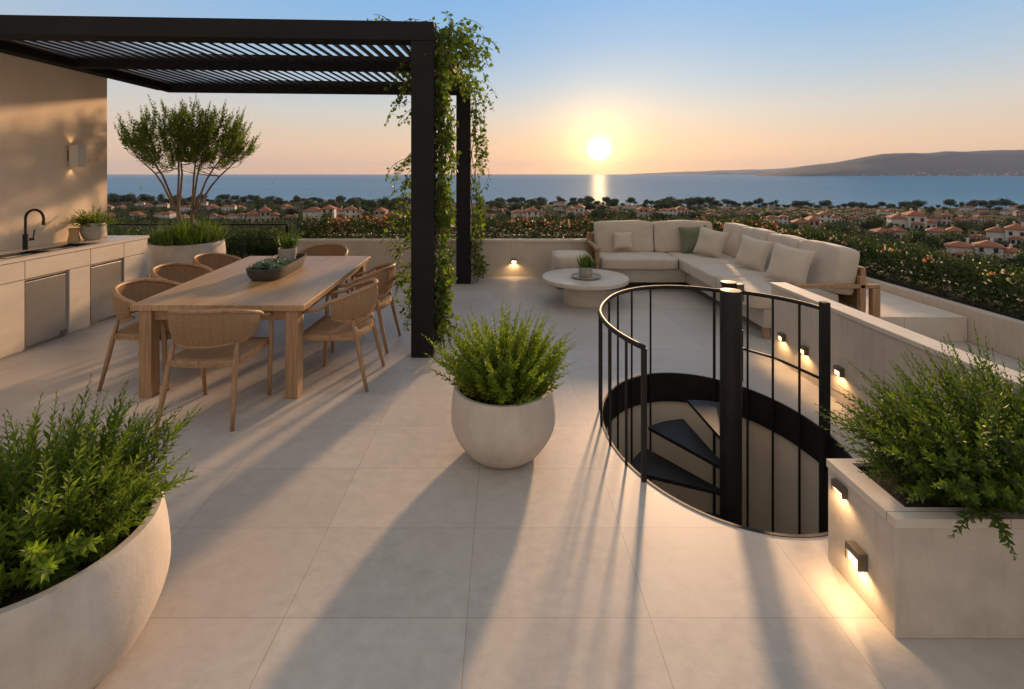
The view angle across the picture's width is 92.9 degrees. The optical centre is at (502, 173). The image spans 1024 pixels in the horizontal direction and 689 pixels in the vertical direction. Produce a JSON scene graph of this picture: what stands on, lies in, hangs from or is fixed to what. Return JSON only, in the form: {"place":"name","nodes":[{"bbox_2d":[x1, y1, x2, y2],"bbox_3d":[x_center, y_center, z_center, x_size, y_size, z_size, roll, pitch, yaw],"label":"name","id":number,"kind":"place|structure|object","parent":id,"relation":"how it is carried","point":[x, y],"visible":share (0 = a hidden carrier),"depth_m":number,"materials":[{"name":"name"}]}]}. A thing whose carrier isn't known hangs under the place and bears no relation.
{"place":"outdoors","nodes":[
{"label":"outdoors","id":0,"kind":"place"},
{"bbox_2d":[0,276,1023,688],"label":"terrace floor","id":1,"kind":"structure","parent":0,"point":[334,526],"depth_m":2.23,"materials":[{"name":"tile"}]},
{"bbox_2d":[0,53,106,250],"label":"house wall","id":2,"kind":"structure","parent":1,"relation":"on","point":[49,114],"depth_m":5.51,"materials":[{"name":"paint"}]},
{"bbox_2d":[67,145,85,166],"bbox_3d":[-5.082,-0.205,5.800,0.134,0.260,0.110,0,0,0],"label":"wall sconce","id":3,"kind":"object","parent":2,"relation":"attached to","point":[76,155],"depth_m":5.75,"materials":[{"name":"grey metal"}]},
{"bbox_2d":[0,209,148,359],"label":"kitchen counter","id":4,"kind":"object","parent":1,"relation":"on","point":[49,291],"visible":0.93,"depth_m":5.07,"materials":[{"name":"stone"}]},
{"bbox_2d":[24,273,66,346],"bbox_3d":[-4.582,1.355,4.875,0.052,0.620,0.440,0,0,0],"label":"fridge door","id":5,"kind":"structure","parent":4,"relation":"in","point":[45,298],"depth_m":4.85,"materials":[{"name":"silver metal"}]},
{"bbox_2d":[67,228,80,241],"bbox_3d":[-5.020,0.720,5.700,0.120,0.155,0.120,0,0,0],"label":"clay cup","id":6,"kind":"object","parent":4,"relation":"on","point":[73,235],"visible":1,"depth_m":5.66,"materials":[{"name":"beige ceramic"}]},
{"bbox_2d":[66,204,117,239],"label":"potted plant","id":7,"kind":"object","parent":4,"relation":"on","point":[92,227],"visible":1,"depth_m":5.78,"materials":[{"name":"green plant"}]},
{"bbox_2d":[90,260,121,322],"bbox_3d":[-4.582,1.355,5.617,0.052,0.620,0.443,0,0,0],"label":"fridge door","id":8,"kind":"structure","parent":4,"relation":"in","point":[103,277],"depth_m":5.56,"materials":[{"name":"silver metal"}]},
{"bbox_2d":[0,374,205,688],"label":"potted shrub","id":9,"kind":"object","parent":1,"relation":"on","point":[85,544],"visible":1,"depth_m":1.62,"materials":[{"name":"green plant"}]},
{"bbox_2d":[97,278,181,391],"bbox_3d":[-2.886,1.301,4.050,0.550,0.803,0.614,0,0,-1],"label":"dining chair","id":10,"kind":"object","parent":1,"relation":"on","point":[126,294],"visible":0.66,"depth_m":3.83,"materials":[{"name":"brown wood"}]},
{"bbox_2d":[138,262,211,354],"bbox_3d":[-3.126,1.301,4.801,0.550,0.803,0.614,0,0,2],"label":"dining chair","id":11,"kind":"object","parent":1,"relation":"on","point":[182,272],"visible":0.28,"depth_m":4.98,"materials":[{"name":"brown wicker"}]},
{"bbox_2d":[113,92,260,277],"bbox_3d":[-4.604,0.255,7.194,1.872,2.891,1.609,0,0,-33],"label":"potted tree","id":12,"kind":"object","parent":1,"relation":"on","point":[185,241],"visible":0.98,"depth_m":6.97,"materials":[{"name":"green plant"}]},
{"bbox_2d":[107,224,288,239],"bbox_3d":[-5.370,1.266,8.040,3.660,0.868,0.045,0,0,0],"label":"cable railing","id":13,"kind":"object","parent":1,"relation":"on","point":[286,228],"visible":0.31,"depth_m":8.02,"materials":[{"name":"black metal"}]},
{"bbox_2d":[154,308,273,430],"bbox_3d":[-2.035,1.301,3.474,0.614,0.803,0.550,0,0,0],"label":"dining chair","id":14,"kind":"object","parent":1,"relation":"on","point":[210,338],"visible":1,"depth_m":3.28,"materials":[{"name":"brown wicker"}]},
{"bbox_2d":[192,252,240,273],"bbox_3d":[-3.127,1.301,5.420,0.550,0.803,0.614,0,0,0],"label":"dining chair","id":15,"kind":"object","parent":1,"relation":"on","point":[212,261],"visible":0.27,"depth_m":5.60,"materials":[{"name":"brown wicker"}]},
{"bbox_2d":[0,15,470,357],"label":"pergola","id":16,"kind":"object","parent":1,"relation":"on","point":[67,42],"visible":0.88,"depth_m":4.63,"materials":[{"name":"metal"}]},
{"bbox_2d":[367,11,499,348],"bbox_3d":[-0.672,0.062,5.067,1.323,3.278,1.246,0,0,13],"label":"climbing vine","id":17,"kind":"object","parent":16,"relation":"attached to","point":[445,138],"visible":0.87,"depth_m":4.69,"materials":[{"name":"green plant"}]},
{"bbox_2d":[443,40,497,283],"bbox_3d":[-0.525,0.080,6.501,0.904,3.242,2.766,0,0,0],"label":"climbing vine","id":18,"kind":"object","parent":16,"relation":"attached to","point":[479,267],"visible":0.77,"depth_m":7.52,"materials":[{"name":"green plant"}]},
{"bbox_2d":[130,256,370,398],"bbox_3d":[-2.260,1.345,4.737,1.539,0.710,2.185,0,0,0],"label":"dining table","id":19,"kind":"object","parent":1,"relation":"on","point":[311,281],"visible":0.82,"depth_m":3.85,"materials":[{"name":"brown wood"}]},
{"bbox_2d":[246,253,306,280],"bbox_3d":[-2.240,0.899,4.859,0.372,0.179,0.940,0,0,-5],"label":"planter tray","id":20,"kind":"object","parent":19,"relation":"on","point":[274,267],"visible":0.99,"depth_m":4.56,"materials":[{"name":"ceramic"}]},
{"bbox_2d":[274,230,304,259],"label":"potted plant","id":21,"kind":"object","parent":20,"relation":"on","point":[287,248],"visible":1,"depth_m":5.05,"materials":[{"name":"green plant"}]},
{"bbox_2d":[299,243,348,297],"bbox_3d":[-2.220,1.301,6.006,0.614,0.803,0.550,0,0,1],"label":"dining chair","id":22,"kind":"object","parent":1,"relation":"on","point":[329,249],"visible":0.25,"depth_m":6.22,"materials":[{"name":"brown wicker"}]},
{"bbox_2d":[302,278,384,391],"bbox_3d":[-1.313,1.301,4.040,0.550,0.803,0.614,0,0,1],"label":"dining chair","id":23,"kind":"object","parent":1,"relation":"on","point":[349,318],"visible":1,"depth_m":3.86,"materials":[{"name":"brown wicker"}]},
{"bbox_2d":[331,261,400,353],"bbox_3d":[-1.343,1.301,4.849,0.550,0.803,0.614,0,0,2],"label":"dining chair","id":24,"kind":"object","parent":1,"relation":"on","point":[384,274],"visible":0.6,"depth_m":4.69,"materials":[{"name":"brown wood"}]},
{"bbox_2d":[293,235,590,275],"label":"parapet wall","id":25,"kind":"structure","parent":1,"relation":"on","point":[532,256],"depth_m":8.02,"materials":[{"name":"paint"}]},
{"bbox_2d":[294,209,455,237],"bbox_3d":[-2.064,0.922,8.453,2.958,0.591,0.741,0,0,0],"label":"flower hedge","id":26,"kind":"object","parent":25,"relation":"on","point":[325,222],"visible":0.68,"depth_m":8.31,"materials":[{"name":"green plant"}]},
{"bbox_2d":[471,212,777,237],"bbox_3d":[1.990,0.940,8.438,5.309,0.574,0.718,0,0,0],"label":"flower hedge","id":27,"kind":"object","parent":25,"relation":"on","point":[560,225],"visible":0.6,"depth_m":8.32,"materials":[{"name":"green plant"}]},
{"bbox_2d":[422,301,576,468],"bbox_3d":[-0.006,1.225,2.992,0.986,0.950,0.974,0,0,0],"label":"potted shrub","id":28,"kind":"object","parent":1,"relation":"on","point":[503,410],"visible":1,"depth_m":2.76,"materials":[{"name":"green plant"}]},
{"bbox_2d":[551,250,591,288],"bbox_3d":[1.050,1.450,7.419,0.563,0.499,0.676,0,0,0],"label":"ottoman","id":29,"kind":"object","parent":1,"relation":"on","point":[563,259],"visible":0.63,"depth_m":7.13,"materials":[{"name":"fabric"}]},
{"bbox_2d":[542,268,628,307],"bbox_3d":[1.090,1.529,6.420,1.136,0.340,1.136,0,0,0],"label":"coffee table","id":30,"kind":"object","parent":1,"relation":"on","point":[585,293],"visible":0.97,"depth_m":6.16,"materials":[{"name":"stone"}]},
{"bbox_2d":[571,272,600,279],"bbox_3d":[1.090,1.341,6.330,0.390,0.032,0.390,0,0,0],"label":"serving tray","id":31,"kind":"object","parent":30,"relation":"on","point":[595,276],"visible":0.83,"depth_m":6.26,"materials":[{"name":"white ceramic"}]},
{"bbox_2d":[576,252,597,277],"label":"potted plant","id":32,"kind":"object","parent":31,"relation":"on","point":[586,265],"visible":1,"depth_m":6.26,"materials":[{"name":"green plant"}]},
{"bbox_2d":[586,220,880,338],"bbox_3d":[2.583,1.222,6.418,2.445,0.956,3.065,0,0,0],"label":"sectional sofa","id":33,"kind":"object","parent":1,"relation":"on","point":[836,273],"visible":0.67,"depth_m":6.47,"materials":[{"name":"fabric"}]},
{"bbox_2d":[613,232,632,248],"bbox_3d":[1.860,1.035,7.503,0.300,0.264,0.126,0,0,0],"label":"throw pillow","id":34,"kind":"object","parent":33,"relation":"on","point":[623,240],"visible":1,"depth_m":7.46,"materials":[{"name":"fabric"}]},
{"bbox_2d":[678,225,705,252],"bbox_3d":[2.940,1.015,7.460,0.460,0.448,0.175,0,0,11],"label":"throw pillow","id":35,"kind":"object","parent":33,"relation":"on","point":[689,236],"visible":0.66,"depth_m":7.43,"materials":[{"name":"green fabric"}]},
{"bbox_2d":[693,225,728,257],"bbox_3d":[3.050,1.015,7.131,0.483,0.468,0.201,0,0,44],"label":"throw pillow","id":36,"kind":"object","parent":33,"relation":"on","point":[710,242],"visible":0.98,"depth_m":7.07,"materials":[{"name":"fabric"}]},
{"bbox_2d":[733,234,772,271],"bbox_3d":[3.181,1.015,6.181,0.205,0.451,0.466,0,0,-28],"label":"throw pillow","id":37,"kind":"object","parent":33,"relation":"on","point":[752,253],"visible":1,"depth_m":6.11,"materials":[{"name":"fabric"}]},
{"bbox_2d":[764,241,815,284],"bbox_3d":[3.160,1.010,5.360,0.208,0.473,0.494,0,0,-36],"label":"throw pillow","id":38,"kind":"object","parent":33,"relation":"on","point":[789,265],"visible":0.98,"depth_m":5.29,"materials":[{"name":"fabric"}]},
{"bbox_2d":[770,282,1023,429],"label":"parapet wall","id":39,"kind":"structure","parent":1,"relation":"on","point":[865,343],"depth_m":3.46,"materials":[{"name":"paint"}]},
{"bbox_2d":[833,365,844,377],"bbox_3d":[2.490,1.465,3.600,0.037,0.065,0.070,0,0,0],"label":"wall light","id":40,"kind":"object","parent":39,"relation":"attached to","point":[838,370],"visible":1,"depth_m":3.58,"materials":[{"name":"brown metal"}]},
{"bbox_2d":[814,319,1023,638],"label":"planter box","id":41,"kind":"object","parent":1,"relation":"on","point":[927,515],"visible":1,"depth_m":1.82,"materials":[{"name":"concrete"}]},
{"bbox_2d":[831,478,846,498],"bbox_3d":[1.423,1.332,2.055,0.021,0.045,0.070,0,0,0],"label":"wall light","id":42,"kind":"object","parent":41,"relation":"attached to","point":[839,487],"visible":1,"depth_m":2.04,"materials":[{"name":"brown metal"}]},
{"bbox_2d":[845,540,867,571],"bbox_3d":[1.415,1.530,1.945,0.037,0.068,0.075,0,0,0],"label":"wall light","id":43,"kind":"object","parent":41,"relation":"attached to","point":[856,554],"visible":1,"depth_m":1.93,"materials":[{"name":"brown metal"}]},
{"bbox_2d":[858,260,1023,361],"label":"parapet wall","id":44,"kind":"structure","parent":1,"relation":"on","point":[1003,332],"depth_m":4.89,"materials":[{"name":"paint"}]},
{"bbox_2d":[777,221,1023,317],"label":"flower hedge","id":45,"kind":"object","parent":44,"relation":"on","point":[930,264],"visible":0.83,"depth_m":5.61,"materials":[{"name":"green plant"}]},
{"bbox_2d":[0,0,1023,173],"label":"sky","id":46,"kind":"structure","parent":0,"point":[581,86],"materials":[{"name":"blue"}]},
{"bbox_2d":[107,174,1023,208],"bbox_3d":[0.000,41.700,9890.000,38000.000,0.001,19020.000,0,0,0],"label":"sea","id":47,"kind":"structure","parent":0,"point":[933,191],"depth_m":1428.42,"materials":[{"name":"liquid"}]},
{"bbox_2d":[107,200,1023,255],"bbox_3d":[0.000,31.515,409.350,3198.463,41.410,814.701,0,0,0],"label":"land","id":48,"kind":"structure","parent":0,"point":[958,212],"depth_m":422.31,"materials":[{"name":"green plant"}]},
{"bbox_2d":[120,194,135,202],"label":"pine tree","id":49,"kind":"object","parent":48,"relation":"on","point":[127,198],"visible":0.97,"depth_m":521.55,"materials":[{"name":"green plant"}]},
{"bbox_2d":[154,211,176,218],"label":"villa","id":50,"kind":"object","parent":48,"relation":"on","point":[169,214],"visible":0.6,"depth_m":262.71,"materials":[{"name":"paint"}]},
{"bbox_2d":[221,204,236,210],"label":"villa","id":51,"kind":"object","parent":48,"relation":"on","point":[229,207],"visible":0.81,"depth_m":386.43,"materials":[{"name":"paint"}]},
{"bbox_2d":[245,205,279,222],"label":"villa","id":52,"kind":"object","parent":48,"relation":"on","point":[264,210],"visible":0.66,"depth_m":237.53,"materials":[{"name":"ceramic"}]},
{"bbox_2d":[301,205,336,218],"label":"villa","id":53,"kind":"object","parent":48,"relation":"on","point":[315,210],"visible":0.51,"depth_m":260.99,"materials":[{"name":"paint"}]},
{"bbox_2d":[336,205,369,217],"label":"villa","id":54,"kind":"object","parent":48,"relation":"on","point":[349,211],"visible":0.41,"depth_m":284.47,"materials":[{"name":"paint"}]},
{"bbox_2d":[364,199,378,208],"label":"broadleaf tree","id":55,"kind":"object","parent":48,"relation":"on","point":[373,203],"visible":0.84,"depth_m":341.12,"materials":[{"name":"green plant"}]},
{"bbox_2d":[373,207,401,219],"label":"villa","id":56,"kind":"object","parent":48,"relation":"on","point":[383,211],"visible":0.41,"depth_m":263.60,"materials":[{"name":"paint"}]},
{"bbox_2d":[510,206,550,220],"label":"villa","id":57,"kind":"object","parent":48,"relation":"on","point":[533,211],"visible":0.37,"depth_m":282.80,"materials":[{"name":"paint"}]},
{"bbox_2d":[107,202,1023,294],"bbox_3d":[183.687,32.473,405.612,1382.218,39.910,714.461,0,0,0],"label":"undergrowth","id":58,"kind":"object","parent":48,"relation":"on","point":[124,214],"visible":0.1,"depth_m":322.71,"materials":[{"name":"green plant"}]},
{"bbox_2d":[566,203,590,215],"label":"villa","id":59,"kind":"object","parent":48,"relation":"on","point":[579,209],"visible":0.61,"depth_m":329.32,"materials":[{"name":"paint"}]},
{"bbox_2d":[574,200,591,209],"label":"pine tree","id":60,"kind":"object","parent":48,"relation":"on","point":[587,205],"visible":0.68,"depth_m":358.90,"materials":[{"name":"green plant"}]},
{"bbox_2d":[589,208,610,219],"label":"pine tree","id":61,"kind":"object","parent":48,"relation":"on","point":[604,213],"visible":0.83,"depth_m":246.74,"materials":[{"name":"green plant"}]},
{"bbox_2d":[636,206,661,217],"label":"villa","id":62,"kind":"object","parent":48,"relation":"on","point":[641,210],"visible":0.52,"depth_m":318.08,"materials":[{"name":"paint"}]},
{"bbox_2d":[650,212,666,220],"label":"pine tree","id":63,"kind":"object","parent":48,"relation":"on","point":[662,215],"visible":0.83,"depth_m":246.63,"materials":[{"name":"green plant"}]},
{"bbox_2d":[658,207,677,216],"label":"villa","id":64,"kind":"object","parent":48,"relation":"on","point":[672,211],"visible":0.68,"depth_m":343.13,"materials":[{"name":"paint"}]},
{"bbox_2d":[675,206,694,214],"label":"villa","id":65,"kind":"object","parent":48,"relation":"on","point":[681,209],"visible":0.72,"depth_m":362.86,"materials":[{"name":"paint"}]},
{"bbox_2d":[766,214,788,223],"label":"villa","id":66,"kind":"object","parent":48,"relation":"on","point":[782,219],"visible":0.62,"depth_m":245.68,"materials":[{"name":"white paint"}]},
{"bbox_2d":[790,214,824,228],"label":"villa","id":67,"kind":"object","parent":48,"relation":"on","point":[813,220],"visible":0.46,"depth_m":205.29,"materials":[{"name":"ceramic"}]},
{"bbox_2d":[816,222,835,233],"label":"broadleaf tree","id":68,"kind":"object","parent":48,"relation":"on","point":[827,226],"visible":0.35,"depth_m":171.86,"materials":[{"name":"green plant"}]},
{"bbox_2d":[807,210,845,222],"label":"villa","id":69,"kind":"object","parent":48,"relation":"on","point":[824,217],"visible":0.47,"depth_m":276.29,"materials":[{"name":"paint"}]},
{"bbox_2d":[831,222,852,233],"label":"pine tree","id":70,"kind":"object","parent":48,"relation":"on","point":[843,227],"visible":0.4,"depth_m":173.03,"materials":[{"name":"green plant"}]},
{"bbox_2d":[858,218,871,230],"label":"pine tree","id":71,"kind":"object","parent":48,"relation":"on","point":[864,223],"visible":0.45,"depth_m":200.65,"materials":[{"name":"green plant"}]},
{"bbox_2d":[868,216,884,228],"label":"broadleaf tree","id":72,"kind":"object","parent":48,"relation":"on","point":[874,222],"visible":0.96,"depth_m":194.81,"materials":[{"name":"green plant"}]},
{"bbox_2d":[876,209,893,215],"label":"villa","id":73,"kind":"object","parent":48,"relation":"on","point":[887,212],"visible":0.7,"depth_m":375.72,"materials":[{"name":"paint"}]},
{"bbox_2d":[876,231,898,240],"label":"pine tree","id":74,"kind":"object","parent":48,"relation":"on","point":[886,236],"visible":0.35,"depth_m":135.55,"materials":[{"name":"green plant"}]},
{"bbox_2d":[868,225,908,238],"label":"villa","id":75,"kind":"object","parent":48,"relation":"on","point":[898,231],"visible":0.42,"depth_m":182.03,"materials":[{"name":"tile"}]},
{"bbox_2d":[878,238,904,248],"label":"pine tree","id":76,"kind":"object","parent":48,"relation":"on","point":[883,240],"visible":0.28,"depth_m":123.09,"materials":[{"name":"green plant"}]},
{"bbox_2d":[885,208,937,229],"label":"villa","id":77,"kind":"object","parent":48,"relation":"on","point":[912,219],"visible":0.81,"depth_m":226.85,"materials":[{"name":"paint"}]},
{"bbox_2d":[911,199,926,206],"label":"pine tree","id":78,"kind":"object","parent":48,"relation":"on","point":[919,203],"visible":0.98,"depth_m":491.54,"materials":[{"name":"green plant"}]},
{"bbox_2d":[904,228,940,248],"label":"broadleaf tree","id":79,"kind":"object","parent":48,"relation":"on","point":[911,235],"visible":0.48,"depth_m":129.92,"materials":[{"name":"green plant"}]},
{"bbox_2d":[917,234,944,248],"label":"broadleaf tree","id":80,"kind":"object","parent":48,"relation":"on","point":[933,241],"visible":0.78,"depth_m":125.44,"materials":[{"name":"green plant"}]},
{"bbox_2d":[925,225,962,238],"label":"villa","id":81,"kind":"object","parent":48,"relation":"on","point":[938,230],"visible":0.37,"depth_m":182.76,"materials":[{"name":"tile"}]},
{"bbox_2d":[929,211,961,225],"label":"villa","id":82,"kind":"object","parent":48,"relation":"on","point":[946,218],"visible":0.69,"depth_m":256.20,"materials":[{"name":"paint"}]},
{"bbox_2d":[938,229,957,241],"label":"broadleaf tree","id":83,"kind":"object","parent":48,"relation":"on","point":[948,235],"visible":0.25,"depth_m":131.66,"materials":[{"name":"green plant"}]},
{"bbox_2d":[940,236,969,249],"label":"pine tree","id":84,"kind":"object","parent":48,"relation":"on","point":[947,240],"visible":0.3,"depth_m":125.48,"materials":[{"name":"green plant"}]},
{"bbox_2d":[950,220,971,235],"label":"broadleaf tree","id":85,"kind":"object","parent":48,"relation":"on","point":[958,224],"visible":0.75,"depth_m":187.24,"materials":[{"name":"green plant"}]},
{"bbox_2d":[957,215,977,222],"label":"villa","id":86,"kind":"object","parent":48,"relation":"on","point":[966,218],"visible":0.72,"depth_m":285.89,"materials":[{"name":"ceramic"}]},
{"bbox_2d":[953,248,986,273],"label":"broadleaf tree","id":87,"kind":"object","parent":48,"relation":"on","point":[977,256],"visible":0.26,"depth_m":84.87,"materials":[{"name":"green plant"}]},
{"bbox_2d":[944,238,1019,260],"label":"villa","id":88,"kind":"object","parent":48,"relation":"on","point":[988,247],"visible":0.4,"depth_m":115.50,"materials":[{"name":"white paint"}]},
{"bbox_2d":[972,215,995,222],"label":"villa","id":89,"kind":"object","parent":48,"relation":"on","point":[981,218],"visible":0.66,"depth_m":287.97,"materials":[{"name":"ceramic"}]},
{"bbox_2d":[981,220,998,232],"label":"broadleaf tree","id":90,"kind":"object","parent":48,"relation":"on","point":[990,224],"visible":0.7,"depth_m":193.41,"materials":[{"name":"green plant"}]},
{"bbox_2d":[980,237,1009,246],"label":"pine tree","id":91,"kind":"object","parent":48,"relation":"on","point":[1004,243],"visible":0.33,"depth_m":137.17,"materials":[{"name":"green plant"}]},
{"bbox_2d":[985,221,1023,244],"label":"villa","id":92,"kind":"object","parent":48,"relation":"on","point":[1013,234],"visible":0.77,"depth_m":161.87,"materials":[{"name":"white paint"}]},
{"bbox_2d":[996,198,1014,208],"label":"pine tree","id":93,"kind":"object","parent":48,"relation":"on","point":[1005,202],"visible":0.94,"depth_m":537.73,"materials":[{"name":"green plant"}]},
{"bbox_2d":[988,255,1023,268],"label":"pine tree","id":94,"kind":"object","parent":48,"relation":"on","point":[1004,261],"visible":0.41,"depth_m":82.61,"materials":[{"name":"green plant"}]},
{"bbox_2d":[1012,251,1023,270],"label":"broadleaf tree","id":95,"kind":"object","parent":48,"relation":"on","point":[1020,256],"visible":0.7,"depth_m":81.93,"materials":[{"name":"green plant"}]},
{"bbox_2d":[631,167,794,174],"bbox_3d":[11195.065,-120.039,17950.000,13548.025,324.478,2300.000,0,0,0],"label":"distant hill","id":96,"kind":"structure","parent":0,"point":[747,172],"depth_m":17175.65,"materials":[{"name":"grey"}]},
{"bbox_2d":[755,150,1023,175],"bbox_3d":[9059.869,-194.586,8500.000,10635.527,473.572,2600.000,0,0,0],"label":"headland hill","id":97,"kind":"structure","parent":0,"point":[998,162],"depth_m":7592.74,"materials":[{"name":"grey"}]},
{"bbox_2d":[865,289,966,341],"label":"raised deck","id":98,"kind":"structure","parent":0,"point":[931,322],"depth_m":4.91,"materials":[{"name":"beige concrete"}]},
{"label":"planting bed","id":99,"kind":"structure","parent":0,"visible":0},
{"bbox_2d":[107,213,158,234],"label":"leafy shrub","id":100,"kind":"object","parent":99,"relation":"on","point":[121,231],"visible":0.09,"depth_m":8.65,"materials":[{"name":"green plant"}]},
{"bbox_2d":[108,209,189,252],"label":"leafy shrub","id":101,"kind":"object","parent":99,"relation":"on","point":[141,230],"visible":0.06,"depth_m":8.30,"materials":[{"name":"green plant"}]},
{"bbox_2d":[157,208,253,254],"bbox_3d":[-5.215,1.087,8.681,1.652,0.928,1.499,0,0,0],"label":"leafy shrub","id":102,"kind":"object","parent":99,"relation":"on","point":[233,236],"visible":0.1,"depth_m":8.68,"materials":[{"name":"green plant"}]},
{"bbox_2d":[205,205,293,260],"bbox_3d":[-4.436,1.036,8.620,1.606,1.029,1.439,0,0,0],"label":"leafy shrub","id":103,"kind":"object","parent":99,"relation":"on","point":[249,248],"visible":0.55,"depth_m":8.36,"materials":[{"name":"green plant"}]},
{"bbox_2d":[243,212,328,255],"bbox_3d":[-3.805,1.099,8.721,1.552,0.904,1.471,0,0,0],"label":"leafy shrub","id":104,"kind":"object","parent":99,"relation":"on","point":[273,250],"visible":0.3,"depth_m":8.33,"materials":[{"name":"green plant"}]},
{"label":"lower floor","id":105,"kind":"structure","parent":0,"visible":0},
{"bbox_2d":[606,401,818,533],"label":"stairwell wall","id":106,"kind":"structure","parent":105,"relation":"on","point":[785,483],"depth_m":3.80,"materials":[{"name":"paint"}]},
{"bbox_2d":[603,288,852,537],"bbox_3d":[1.400,2.775,3.205,1.456,4.050,1.876,0,0,0],"label":"spiral stair","id":107,"kind":"object","parent":105,"relation":"on","point":[723,415],"visible":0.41,"depth_m":3.33,"materials":[{"name":"black metal"}]},
{"bbox_2d":[598,280,830,533],"bbox_3d":[1.306,2.067,3.497,1.569,2.465,1.217,0,0,-19],"label":"guard rail","id":108,"kind":"object","parent":107,"relation":"attached to","point":[824,309],"visible":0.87,"depth_m":3.40,"materials":[{"name":"black metal"}]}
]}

